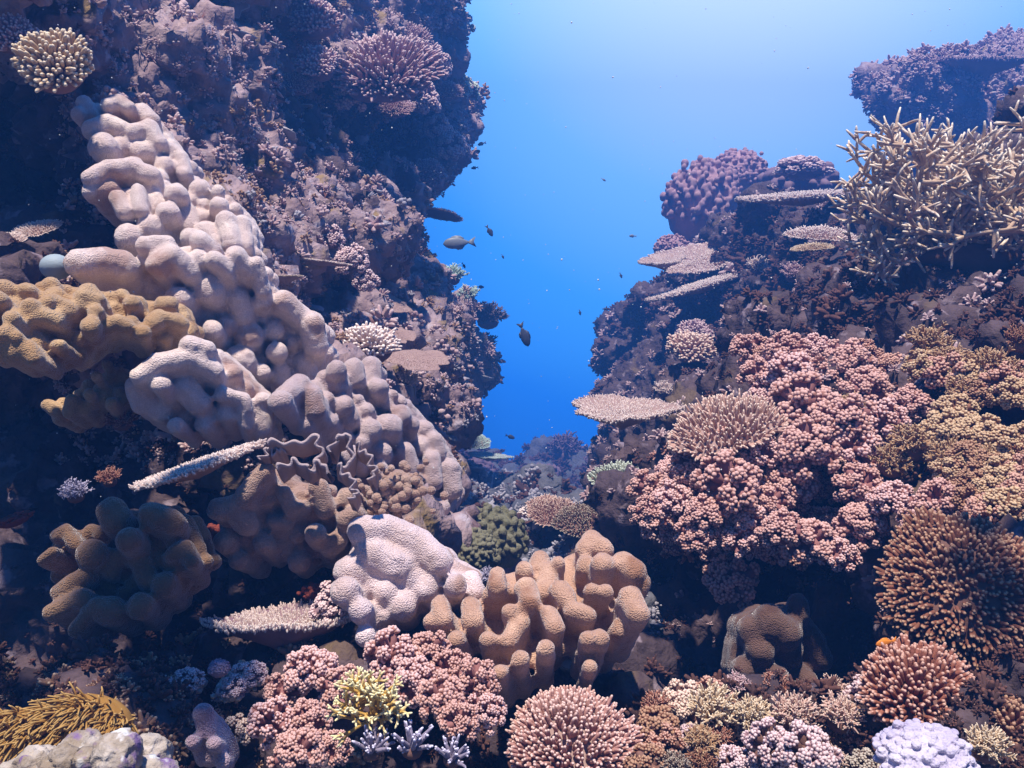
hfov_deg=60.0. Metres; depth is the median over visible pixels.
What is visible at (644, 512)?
cauliflower coral
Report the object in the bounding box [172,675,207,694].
crust coral
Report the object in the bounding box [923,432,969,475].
bushy coral
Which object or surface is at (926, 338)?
bushy coral
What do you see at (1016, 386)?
cauliflower coral
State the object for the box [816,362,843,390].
cauliflower coral
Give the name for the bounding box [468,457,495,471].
distant coral
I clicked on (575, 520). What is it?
table coral
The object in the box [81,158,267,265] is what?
leather coral
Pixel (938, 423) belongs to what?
cauliflower coral
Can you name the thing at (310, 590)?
encrusting sponge
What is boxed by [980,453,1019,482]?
cauliflower coral
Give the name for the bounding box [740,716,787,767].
knobbly coral
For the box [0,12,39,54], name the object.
finger coral
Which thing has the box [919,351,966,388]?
cauliflower coral
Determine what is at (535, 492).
encrusting growth
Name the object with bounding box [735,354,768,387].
cauliflower coral
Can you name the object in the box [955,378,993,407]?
cauliflower coral
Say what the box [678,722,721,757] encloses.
bushy coral
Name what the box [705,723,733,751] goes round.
rubble coral
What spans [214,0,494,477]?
encrusting growth
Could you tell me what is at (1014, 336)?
bushy coral
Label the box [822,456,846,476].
cauliflower coral
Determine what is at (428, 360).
plate coral
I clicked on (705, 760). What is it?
rubble coral
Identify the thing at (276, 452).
ruffled coral
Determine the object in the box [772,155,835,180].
cauliflower coral
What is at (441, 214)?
table coral
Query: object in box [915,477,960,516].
cauliflower coral
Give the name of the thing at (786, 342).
cauliflower coral
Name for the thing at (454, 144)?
finger coral
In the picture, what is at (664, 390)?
bushy coral
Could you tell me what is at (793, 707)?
bushy coral
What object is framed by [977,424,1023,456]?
cauliflower coral
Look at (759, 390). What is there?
cauliflower coral
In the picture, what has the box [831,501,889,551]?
cauliflower coral
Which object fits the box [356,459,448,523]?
grape coral
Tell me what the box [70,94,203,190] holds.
leather coral
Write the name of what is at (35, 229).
table coral
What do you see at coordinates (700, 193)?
bubbly coral
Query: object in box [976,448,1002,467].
cauliflower coral
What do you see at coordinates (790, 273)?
bushy coral
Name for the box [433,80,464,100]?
finger coral
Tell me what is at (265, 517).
leather coral
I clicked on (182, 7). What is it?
encrusting growth
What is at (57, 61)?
finger coral
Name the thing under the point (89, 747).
crusted rock
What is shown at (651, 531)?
cauliflower coral
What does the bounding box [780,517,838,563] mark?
cauliflower coral
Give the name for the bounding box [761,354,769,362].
cauliflower coral
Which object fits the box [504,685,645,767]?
finger coral
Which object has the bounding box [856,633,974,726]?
finger coral
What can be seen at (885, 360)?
cauliflower coral
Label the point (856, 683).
rubble coral
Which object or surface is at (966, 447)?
cauliflower coral
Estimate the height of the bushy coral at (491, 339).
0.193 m
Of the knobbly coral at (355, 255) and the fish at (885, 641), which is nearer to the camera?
the fish at (885, 641)
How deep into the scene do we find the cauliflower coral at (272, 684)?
1.31 m
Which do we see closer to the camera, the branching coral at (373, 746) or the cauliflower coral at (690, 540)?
the branching coral at (373, 746)
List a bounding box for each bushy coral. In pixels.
[58,477,93,503]
[94,465,121,487]
[103,411,138,430]
[397,369,417,385]
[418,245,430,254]
[446,263,469,284]
[454,284,480,298]
[476,300,509,329]
[480,566,491,586]
[486,332,497,346]
[652,380,672,397]
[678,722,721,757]
[686,678,742,729]
[732,693,777,733]
[745,254,771,274]
[769,690,822,731]
[780,261,803,282]
[817,689,866,733]
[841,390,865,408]
[868,442,914,477]
[884,422,935,462]
[901,321,956,358]
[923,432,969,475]
[927,342,975,380]
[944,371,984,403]
[963,722,1017,763]
[964,442,1013,467]
[965,345,1016,381]
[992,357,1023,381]
[1003,323,1023,352]
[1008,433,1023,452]
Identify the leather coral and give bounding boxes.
[0,277,204,379]
[36,497,221,639]
[41,360,137,432]
[63,230,338,392]
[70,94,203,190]
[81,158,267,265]
[125,335,283,449]
[206,463,369,578]
[267,356,464,514]
[330,514,484,647]
[423,530,650,708]
[720,593,832,682]
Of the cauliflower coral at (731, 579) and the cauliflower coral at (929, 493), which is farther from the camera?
the cauliflower coral at (731, 579)
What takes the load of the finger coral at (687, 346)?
on the reef at (838, 623)
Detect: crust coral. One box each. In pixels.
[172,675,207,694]
[210,676,244,702]
[225,660,268,692]
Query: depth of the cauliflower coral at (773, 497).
1.82 m
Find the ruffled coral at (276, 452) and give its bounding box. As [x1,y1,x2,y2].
[257,433,378,511]
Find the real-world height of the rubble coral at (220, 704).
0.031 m
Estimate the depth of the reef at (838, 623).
2.57 m
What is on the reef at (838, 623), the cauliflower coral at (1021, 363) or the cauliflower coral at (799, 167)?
the cauliflower coral at (1021, 363)
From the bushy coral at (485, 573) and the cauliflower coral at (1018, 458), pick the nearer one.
the cauliflower coral at (1018, 458)
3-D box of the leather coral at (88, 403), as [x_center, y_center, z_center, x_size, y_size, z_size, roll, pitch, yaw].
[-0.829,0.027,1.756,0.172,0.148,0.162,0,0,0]
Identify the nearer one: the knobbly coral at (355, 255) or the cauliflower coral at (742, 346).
the cauliflower coral at (742, 346)
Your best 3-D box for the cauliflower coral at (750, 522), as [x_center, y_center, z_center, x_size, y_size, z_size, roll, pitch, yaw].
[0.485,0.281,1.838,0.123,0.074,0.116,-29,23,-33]
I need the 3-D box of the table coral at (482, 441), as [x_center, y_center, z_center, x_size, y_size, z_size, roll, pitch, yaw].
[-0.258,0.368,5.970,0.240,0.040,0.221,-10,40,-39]
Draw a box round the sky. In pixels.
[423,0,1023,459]
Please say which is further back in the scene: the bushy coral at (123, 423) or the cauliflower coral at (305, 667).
the bushy coral at (123, 423)
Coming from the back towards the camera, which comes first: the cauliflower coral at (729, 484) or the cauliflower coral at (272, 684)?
the cauliflower coral at (729, 484)
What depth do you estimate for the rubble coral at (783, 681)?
1.41 m
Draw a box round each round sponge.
[39,254,68,279]
[207,658,230,677]
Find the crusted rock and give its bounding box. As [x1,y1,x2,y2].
[0,727,179,767]
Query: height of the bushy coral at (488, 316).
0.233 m
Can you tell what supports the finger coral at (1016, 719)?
on the foreground reef at (621, 686)
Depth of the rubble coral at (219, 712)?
1.32 m
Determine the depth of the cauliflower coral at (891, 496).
1.68 m
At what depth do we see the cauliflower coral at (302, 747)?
1.14 m
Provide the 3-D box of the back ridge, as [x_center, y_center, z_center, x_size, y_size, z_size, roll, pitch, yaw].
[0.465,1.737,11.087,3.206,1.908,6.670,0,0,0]
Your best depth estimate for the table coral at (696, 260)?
5.95 m
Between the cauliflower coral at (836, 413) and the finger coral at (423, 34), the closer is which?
the cauliflower coral at (836, 413)
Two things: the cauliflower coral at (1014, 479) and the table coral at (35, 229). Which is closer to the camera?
the cauliflower coral at (1014, 479)
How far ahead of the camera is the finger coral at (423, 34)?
4.58 m
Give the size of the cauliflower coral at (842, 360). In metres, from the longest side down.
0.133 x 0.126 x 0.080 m
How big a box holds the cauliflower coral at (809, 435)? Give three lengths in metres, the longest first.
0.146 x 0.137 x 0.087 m
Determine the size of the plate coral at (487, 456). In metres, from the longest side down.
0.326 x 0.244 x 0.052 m
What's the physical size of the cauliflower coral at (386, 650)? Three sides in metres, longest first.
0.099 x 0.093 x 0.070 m
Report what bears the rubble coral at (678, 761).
on the rubble coral at (640, 759)
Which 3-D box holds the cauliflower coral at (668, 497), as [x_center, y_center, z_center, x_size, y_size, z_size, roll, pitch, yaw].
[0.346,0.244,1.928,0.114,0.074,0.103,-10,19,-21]
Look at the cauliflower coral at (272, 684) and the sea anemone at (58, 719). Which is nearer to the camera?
the sea anemone at (58, 719)
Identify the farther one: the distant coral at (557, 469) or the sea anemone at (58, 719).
the distant coral at (557, 469)
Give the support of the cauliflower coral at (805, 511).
on the reef at (838, 623)
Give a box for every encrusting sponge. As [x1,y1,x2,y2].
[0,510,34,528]
[207,523,219,540]
[296,582,321,601]
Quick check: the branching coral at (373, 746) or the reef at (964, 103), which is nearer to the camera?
the branching coral at (373, 746)
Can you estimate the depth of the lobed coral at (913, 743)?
1.04 m
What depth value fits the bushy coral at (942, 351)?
1.92 m
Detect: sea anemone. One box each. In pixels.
[0,681,138,756]
[0,705,44,761]
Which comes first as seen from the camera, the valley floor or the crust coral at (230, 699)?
the crust coral at (230, 699)
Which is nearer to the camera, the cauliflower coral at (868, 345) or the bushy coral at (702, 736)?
the bushy coral at (702, 736)
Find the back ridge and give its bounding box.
[463,434,591,485]
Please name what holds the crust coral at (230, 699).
on the foreground reef at (621, 686)
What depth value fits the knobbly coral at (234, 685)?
1.31 m
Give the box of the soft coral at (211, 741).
[185,703,239,767]
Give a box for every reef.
[0,0,501,671]
[0,629,1023,767]
[568,85,1023,691]
[853,32,1023,176]
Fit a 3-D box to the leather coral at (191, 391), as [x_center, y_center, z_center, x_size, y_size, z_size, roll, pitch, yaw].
[-0.607,0.024,1.779,0.318,0.233,0.219,0,0,-28]
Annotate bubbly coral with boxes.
[653,233,689,252]
[660,155,742,242]
[713,147,768,191]
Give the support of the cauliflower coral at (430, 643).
attached to the leather coral at (584, 608)
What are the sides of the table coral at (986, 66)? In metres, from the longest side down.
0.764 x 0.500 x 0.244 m
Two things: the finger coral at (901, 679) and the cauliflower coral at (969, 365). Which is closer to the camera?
the finger coral at (901, 679)
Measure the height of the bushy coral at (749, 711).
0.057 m
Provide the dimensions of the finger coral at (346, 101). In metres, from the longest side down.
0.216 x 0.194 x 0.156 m
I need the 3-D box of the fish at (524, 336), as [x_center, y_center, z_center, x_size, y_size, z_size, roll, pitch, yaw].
[0.064,-0.259,4.619,0.059,0.133,0.018,-20,3,-7]
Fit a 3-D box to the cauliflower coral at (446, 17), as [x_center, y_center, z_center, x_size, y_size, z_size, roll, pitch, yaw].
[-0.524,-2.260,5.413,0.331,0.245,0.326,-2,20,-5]
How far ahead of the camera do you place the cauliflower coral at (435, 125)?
5.64 m
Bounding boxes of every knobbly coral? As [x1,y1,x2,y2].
[174,666,205,692]
[216,672,248,697]
[229,660,267,687]
[308,580,346,621]
[321,224,345,250]
[334,242,369,274]
[351,269,380,291]
[632,704,681,751]
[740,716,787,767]
[774,719,843,767]
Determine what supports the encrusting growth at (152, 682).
on the foreground reef at (621, 686)
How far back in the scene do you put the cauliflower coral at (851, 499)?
1.95 m
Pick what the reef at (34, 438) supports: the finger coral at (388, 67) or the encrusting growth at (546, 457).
the finger coral at (388, 67)
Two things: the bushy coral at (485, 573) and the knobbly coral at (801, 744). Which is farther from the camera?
the bushy coral at (485, 573)
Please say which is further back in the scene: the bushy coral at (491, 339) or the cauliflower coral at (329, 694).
the bushy coral at (491, 339)
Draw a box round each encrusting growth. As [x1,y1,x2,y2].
[0,1,477,664]
[0,627,868,767]
[0,633,1023,767]
[53,0,505,473]
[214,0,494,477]
[457,436,587,489]
[457,464,576,617]
[460,452,670,669]
[568,86,1023,686]
[571,124,1006,642]
[644,355,886,564]
[695,233,1023,341]
[848,23,1023,173]
[876,339,935,482]
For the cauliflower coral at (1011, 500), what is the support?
on the reef at (838, 623)
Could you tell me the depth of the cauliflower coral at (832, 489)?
1.99 m
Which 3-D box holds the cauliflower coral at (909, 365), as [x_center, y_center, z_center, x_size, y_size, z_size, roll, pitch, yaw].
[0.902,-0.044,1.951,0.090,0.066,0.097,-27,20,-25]
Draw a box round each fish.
[443,235,475,249]
[485,225,492,235]
[517,321,530,345]
[876,637,895,647]
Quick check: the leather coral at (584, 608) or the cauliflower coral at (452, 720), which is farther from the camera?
the leather coral at (584, 608)
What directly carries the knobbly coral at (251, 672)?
on the foreground reef at (621, 686)
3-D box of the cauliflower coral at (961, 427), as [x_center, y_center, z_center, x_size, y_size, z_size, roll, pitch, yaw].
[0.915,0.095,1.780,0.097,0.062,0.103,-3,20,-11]
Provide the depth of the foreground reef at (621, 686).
1.37 m
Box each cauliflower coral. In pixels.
[246,695,295,751]
[261,672,307,707]
[266,727,326,767]
[283,645,338,694]
[291,697,332,736]
[315,663,366,714]
[322,729,353,766]
[363,625,421,686]
[385,655,436,708]
[411,630,451,664]
[416,668,473,719]
[418,114,452,139]
[430,648,471,677]
[433,11,452,31]
[436,701,480,741]
[451,656,501,699]
[460,74,480,100]
[467,13,475,33]
[467,689,507,737]
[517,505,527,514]
[625,468,662,498]
[627,494,664,524]
[637,512,682,540]
[648,478,693,516]
[654,455,671,474]
[658,520,689,555]
[663,452,713,496]
[673,521,719,552]
[678,493,729,534]
[689,449,762,513]
[698,537,732,563]
[701,554,759,608]
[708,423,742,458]
[718,524,758,558]
[719,498,768,545]
[728,333,764,365]
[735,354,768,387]
[737,435,778,467]
[741,380,778,405]
[741,545,763,560]
[751,336,774,355]
[753,508,807,548]
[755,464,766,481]
[755,483,795,515]
[757,536,788,566]
[760,350,817,386]
[760,459,819,508]
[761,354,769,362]
[762,329,808,359]
[767,370,831,425]
[768,543,808,570]
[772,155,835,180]
[777,415,842,481]
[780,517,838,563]
[789,502,819,519]
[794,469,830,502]
[803,332,829,356]
[803,340,823,360]
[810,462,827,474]
[811,392,876,444]
[813,506,838,521]
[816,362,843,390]
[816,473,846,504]
[817,337,877,379]
[817,532,862,572]
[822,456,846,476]
[827,514,854,539]
[828,423,881,470]
[831,462,885,502]
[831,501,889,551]
[837,365,893,404]
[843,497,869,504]
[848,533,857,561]
[858,338,883,357]
[863,397,913,444]
[865,479,917,515]
[876,352,905,372]
[888,383,934,422]
[895,501,935,527]
[900,348,936,382]
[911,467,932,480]
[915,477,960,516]
[918,408,970,448]
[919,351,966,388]
[927,455,966,480]
[930,392,980,416]
[942,481,980,512]
[943,412,982,441]
[943,439,983,467]
[945,358,985,383]
[950,461,984,488]
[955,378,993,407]
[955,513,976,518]
[959,492,1006,523]
[970,413,1005,443]
[971,476,999,495]
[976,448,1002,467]
[976,485,1023,521]
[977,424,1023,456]
[978,361,1021,393]
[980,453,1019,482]
[986,375,1023,409]
[991,471,1023,497]
[1004,453,1023,476]
[1008,360,1023,378]
[1010,382,1022,396]
[1010,420,1023,441]
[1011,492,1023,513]
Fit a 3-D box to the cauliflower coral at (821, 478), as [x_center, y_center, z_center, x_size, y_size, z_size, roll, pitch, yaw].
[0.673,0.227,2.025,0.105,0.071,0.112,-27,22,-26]
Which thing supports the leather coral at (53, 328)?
on the reef at (34, 438)
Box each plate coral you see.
[385,293,413,312]
[385,349,449,370]
[388,327,416,343]
[468,451,513,460]
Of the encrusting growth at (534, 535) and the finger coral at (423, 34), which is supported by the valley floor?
the encrusting growth at (534, 535)
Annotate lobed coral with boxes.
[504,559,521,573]
[872,718,980,767]
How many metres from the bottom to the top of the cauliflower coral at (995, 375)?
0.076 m
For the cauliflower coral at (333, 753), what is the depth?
1.17 m
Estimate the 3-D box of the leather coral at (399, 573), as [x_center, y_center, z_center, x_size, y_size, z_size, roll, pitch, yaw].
[-0.174,0.344,1.542,0.253,0.243,0.295,0,0,0]
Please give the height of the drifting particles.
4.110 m
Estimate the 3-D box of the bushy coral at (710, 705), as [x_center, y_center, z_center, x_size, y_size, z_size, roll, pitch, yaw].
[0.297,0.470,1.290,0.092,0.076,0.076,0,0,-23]
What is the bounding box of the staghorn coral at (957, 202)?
[827,96,1023,290]
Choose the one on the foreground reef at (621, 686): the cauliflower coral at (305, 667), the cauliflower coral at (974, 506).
the cauliflower coral at (305, 667)
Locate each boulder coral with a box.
[458,527,498,571]
[474,502,529,569]
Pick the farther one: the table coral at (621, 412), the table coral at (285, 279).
the table coral at (621, 412)
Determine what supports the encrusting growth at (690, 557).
on the reef at (838, 623)
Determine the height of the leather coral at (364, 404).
0.449 m
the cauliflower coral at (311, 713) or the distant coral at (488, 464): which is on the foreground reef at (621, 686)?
the cauliflower coral at (311, 713)
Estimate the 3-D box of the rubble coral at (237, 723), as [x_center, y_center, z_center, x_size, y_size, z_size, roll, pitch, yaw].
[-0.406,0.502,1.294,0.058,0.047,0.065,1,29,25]
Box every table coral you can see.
[7,232,27,241]
[11,219,63,237]
[128,438,266,491]
[199,598,350,649]
[278,275,302,284]
[300,258,351,266]
[426,207,462,221]
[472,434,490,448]
[525,493,575,527]
[551,501,597,537]
[571,393,684,429]
[587,459,637,484]
[637,250,685,269]
[644,269,747,302]
[648,242,728,278]
[667,388,789,461]
[734,187,862,206]
[782,224,858,241]
[789,242,834,251]
[935,55,1023,80]
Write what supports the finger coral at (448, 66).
on the reef at (34, 438)
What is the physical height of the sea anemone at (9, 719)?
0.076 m
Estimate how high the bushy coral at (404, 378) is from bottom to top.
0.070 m
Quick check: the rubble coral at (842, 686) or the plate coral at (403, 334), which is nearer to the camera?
the rubble coral at (842, 686)
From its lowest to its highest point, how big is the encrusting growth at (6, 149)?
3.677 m
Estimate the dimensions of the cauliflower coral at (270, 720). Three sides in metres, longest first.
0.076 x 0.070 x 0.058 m
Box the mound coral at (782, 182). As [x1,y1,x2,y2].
[756,155,841,191]
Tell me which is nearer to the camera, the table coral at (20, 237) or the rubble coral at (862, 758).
the rubble coral at (862, 758)
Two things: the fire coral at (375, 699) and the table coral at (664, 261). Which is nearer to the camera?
the fire coral at (375, 699)
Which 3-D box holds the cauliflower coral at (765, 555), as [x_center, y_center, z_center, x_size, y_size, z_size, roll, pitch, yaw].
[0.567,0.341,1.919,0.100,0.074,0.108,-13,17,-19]
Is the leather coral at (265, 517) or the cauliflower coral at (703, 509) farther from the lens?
the cauliflower coral at (703, 509)
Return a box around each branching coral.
[351,724,394,760]
[391,720,433,759]
[435,734,469,767]
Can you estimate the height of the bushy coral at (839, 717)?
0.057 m
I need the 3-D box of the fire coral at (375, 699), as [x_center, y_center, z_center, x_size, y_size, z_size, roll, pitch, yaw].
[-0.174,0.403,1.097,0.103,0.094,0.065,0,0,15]
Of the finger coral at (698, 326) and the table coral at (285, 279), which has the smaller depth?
the table coral at (285, 279)
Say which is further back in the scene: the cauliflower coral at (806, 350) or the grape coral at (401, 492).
the cauliflower coral at (806, 350)
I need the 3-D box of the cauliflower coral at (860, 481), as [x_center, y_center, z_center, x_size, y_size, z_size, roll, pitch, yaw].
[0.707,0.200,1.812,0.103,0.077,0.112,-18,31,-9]
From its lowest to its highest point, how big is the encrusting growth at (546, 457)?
1.921 m
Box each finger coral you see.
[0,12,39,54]
[10,27,94,93]
[287,0,345,40]
[291,44,341,82]
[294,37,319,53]
[329,88,366,111]
[332,28,448,102]
[342,31,364,43]
[343,321,401,361]
[373,100,415,117]
[404,21,433,47]
[408,83,441,114]
[412,157,444,182]
[431,130,469,159]
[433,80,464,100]
[436,44,452,76]
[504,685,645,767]
[666,328,717,362]
[674,318,714,336]
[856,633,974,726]
[873,506,1023,671]
[984,694,1023,743]
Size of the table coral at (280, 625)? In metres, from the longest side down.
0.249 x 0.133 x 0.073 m
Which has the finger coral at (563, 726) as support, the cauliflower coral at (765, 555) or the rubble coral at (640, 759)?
the rubble coral at (640, 759)
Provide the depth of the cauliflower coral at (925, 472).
1.94 m
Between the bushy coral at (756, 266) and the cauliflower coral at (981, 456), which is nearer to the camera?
the cauliflower coral at (981, 456)
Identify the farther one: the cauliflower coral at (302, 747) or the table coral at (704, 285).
the table coral at (704, 285)
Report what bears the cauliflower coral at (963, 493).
on the reef at (838, 623)
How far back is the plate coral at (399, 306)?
3.29 m
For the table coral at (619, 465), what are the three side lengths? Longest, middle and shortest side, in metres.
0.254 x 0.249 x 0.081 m
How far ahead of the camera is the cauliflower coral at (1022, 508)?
1.57 m
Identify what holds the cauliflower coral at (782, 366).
on the reef at (838, 623)
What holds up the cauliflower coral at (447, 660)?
attached to the leather coral at (584, 608)
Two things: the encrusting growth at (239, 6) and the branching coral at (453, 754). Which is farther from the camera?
the encrusting growth at (239, 6)
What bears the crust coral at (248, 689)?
on the foreground reef at (621, 686)
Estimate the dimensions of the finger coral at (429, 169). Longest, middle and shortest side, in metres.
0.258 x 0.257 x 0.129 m
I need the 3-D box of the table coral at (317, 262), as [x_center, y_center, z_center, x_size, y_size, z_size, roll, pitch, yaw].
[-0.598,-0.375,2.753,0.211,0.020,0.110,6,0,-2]
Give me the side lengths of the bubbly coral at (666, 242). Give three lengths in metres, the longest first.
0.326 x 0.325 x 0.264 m
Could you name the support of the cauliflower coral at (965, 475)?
on the reef at (838, 623)
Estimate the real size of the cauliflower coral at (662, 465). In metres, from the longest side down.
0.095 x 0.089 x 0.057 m
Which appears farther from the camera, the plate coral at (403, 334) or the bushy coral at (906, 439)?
the plate coral at (403, 334)
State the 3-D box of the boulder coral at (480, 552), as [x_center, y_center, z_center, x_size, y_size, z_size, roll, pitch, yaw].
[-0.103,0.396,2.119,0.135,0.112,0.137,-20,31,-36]
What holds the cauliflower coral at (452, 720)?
on the foreground reef at (621, 686)
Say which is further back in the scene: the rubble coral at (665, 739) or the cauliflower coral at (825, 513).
the cauliflower coral at (825, 513)
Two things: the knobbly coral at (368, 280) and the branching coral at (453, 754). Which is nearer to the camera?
the branching coral at (453, 754)
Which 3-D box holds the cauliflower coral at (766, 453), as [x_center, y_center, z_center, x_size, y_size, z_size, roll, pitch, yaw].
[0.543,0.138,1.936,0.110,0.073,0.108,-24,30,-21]
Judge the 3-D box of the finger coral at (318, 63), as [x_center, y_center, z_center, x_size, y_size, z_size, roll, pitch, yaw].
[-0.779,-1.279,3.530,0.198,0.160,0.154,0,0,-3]
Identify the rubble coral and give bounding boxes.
[210,691,227,707]
[215,708,227,719]
[225,712,249,745]
[622,743,670,767]
[640,689,675,708]
[644,722,686,756]
[655,749,692,767]
[660,678,697,724]
[680,723,693,749]
[684,745,721,767]
[695,675,738,699]
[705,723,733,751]
[713,744,758,767]
[722,669,750,698]
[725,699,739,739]
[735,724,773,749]
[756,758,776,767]
[761,669,789,693]
[820,673,849,694]
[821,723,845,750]
[831,743,848,767]
[841,674,863,703]
[842,747,880,767]
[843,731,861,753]
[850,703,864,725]
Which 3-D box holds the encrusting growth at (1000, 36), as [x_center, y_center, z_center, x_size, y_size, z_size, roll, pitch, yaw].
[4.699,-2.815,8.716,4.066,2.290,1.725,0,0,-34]
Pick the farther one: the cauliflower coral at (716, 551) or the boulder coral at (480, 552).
the boulder coral at (480, 552)
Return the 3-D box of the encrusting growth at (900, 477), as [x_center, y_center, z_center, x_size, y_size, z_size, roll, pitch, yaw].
[2.103,0.067,4.024,0.884,0.791,5.008,0,0,22]
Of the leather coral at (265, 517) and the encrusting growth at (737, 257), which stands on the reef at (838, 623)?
the encrusting growth at (737, 257)
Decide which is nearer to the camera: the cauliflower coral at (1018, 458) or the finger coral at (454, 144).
the cauliflower coral at (1018, 458)
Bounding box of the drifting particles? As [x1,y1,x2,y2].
[43,2,1017,496]
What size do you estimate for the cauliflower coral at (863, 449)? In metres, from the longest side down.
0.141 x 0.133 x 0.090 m
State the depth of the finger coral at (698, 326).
4.84 m
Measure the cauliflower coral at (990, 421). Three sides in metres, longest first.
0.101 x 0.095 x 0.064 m
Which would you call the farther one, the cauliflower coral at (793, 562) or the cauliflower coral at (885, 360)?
the cauliflower coral at (885, 360)
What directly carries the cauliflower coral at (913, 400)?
on the reef at (838, 623)
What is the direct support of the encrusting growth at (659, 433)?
on the reef at (838, 623)
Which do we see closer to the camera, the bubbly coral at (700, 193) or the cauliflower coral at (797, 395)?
the cauliflower coral at (797, 395)
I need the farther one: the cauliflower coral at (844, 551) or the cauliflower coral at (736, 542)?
the cauliflower coral at (736, 542)
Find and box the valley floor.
[455,460,662,637]
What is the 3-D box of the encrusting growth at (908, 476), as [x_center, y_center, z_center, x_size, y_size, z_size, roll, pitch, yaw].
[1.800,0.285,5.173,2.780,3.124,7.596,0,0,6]
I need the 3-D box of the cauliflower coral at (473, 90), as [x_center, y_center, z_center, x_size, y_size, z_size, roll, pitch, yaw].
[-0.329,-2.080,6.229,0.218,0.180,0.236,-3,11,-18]
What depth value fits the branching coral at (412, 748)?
1.07 m
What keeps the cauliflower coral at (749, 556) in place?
on the cauliflower coral at (731, 579)
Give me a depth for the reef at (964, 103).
7.43 m
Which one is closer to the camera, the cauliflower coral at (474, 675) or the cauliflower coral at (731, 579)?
the cauliflower coral at (474, 675)
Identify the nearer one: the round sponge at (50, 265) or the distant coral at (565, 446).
the round sponge at (50, 265)
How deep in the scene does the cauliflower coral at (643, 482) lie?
2.10 m
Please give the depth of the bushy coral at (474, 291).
5.39 m
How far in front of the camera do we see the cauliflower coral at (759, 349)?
2.32 m
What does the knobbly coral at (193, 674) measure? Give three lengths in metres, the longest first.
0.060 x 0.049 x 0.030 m
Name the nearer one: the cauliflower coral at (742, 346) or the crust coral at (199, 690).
the crust coral at (199, 690)
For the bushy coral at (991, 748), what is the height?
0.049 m
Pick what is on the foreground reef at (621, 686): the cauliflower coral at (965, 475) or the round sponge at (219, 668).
the round sponge at (219, 668)
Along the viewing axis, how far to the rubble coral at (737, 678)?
1.40 m
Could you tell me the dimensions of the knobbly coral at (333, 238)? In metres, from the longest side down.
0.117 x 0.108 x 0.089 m
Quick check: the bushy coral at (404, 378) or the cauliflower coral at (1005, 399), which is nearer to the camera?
the cauliflower coral at (1005, 399)
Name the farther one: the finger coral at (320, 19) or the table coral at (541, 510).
the finger coral at (320, 19)
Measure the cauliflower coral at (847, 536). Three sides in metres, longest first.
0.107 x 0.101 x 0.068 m
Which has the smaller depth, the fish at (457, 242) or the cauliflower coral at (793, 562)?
the cauliflower coral at (793, 562)
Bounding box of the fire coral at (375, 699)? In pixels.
[325,666,411,747]
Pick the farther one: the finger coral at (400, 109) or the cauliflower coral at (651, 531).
the finger coral at (400, 109)
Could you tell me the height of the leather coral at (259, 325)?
0.378 m
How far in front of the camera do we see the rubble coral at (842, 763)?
1.19 m
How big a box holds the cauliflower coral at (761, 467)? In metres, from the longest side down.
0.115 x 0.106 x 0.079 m
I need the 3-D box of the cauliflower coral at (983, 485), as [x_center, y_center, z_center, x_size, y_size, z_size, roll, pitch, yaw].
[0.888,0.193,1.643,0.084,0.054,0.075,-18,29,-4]
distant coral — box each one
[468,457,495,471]
[536,462,560,475]
[546,430,587,460]

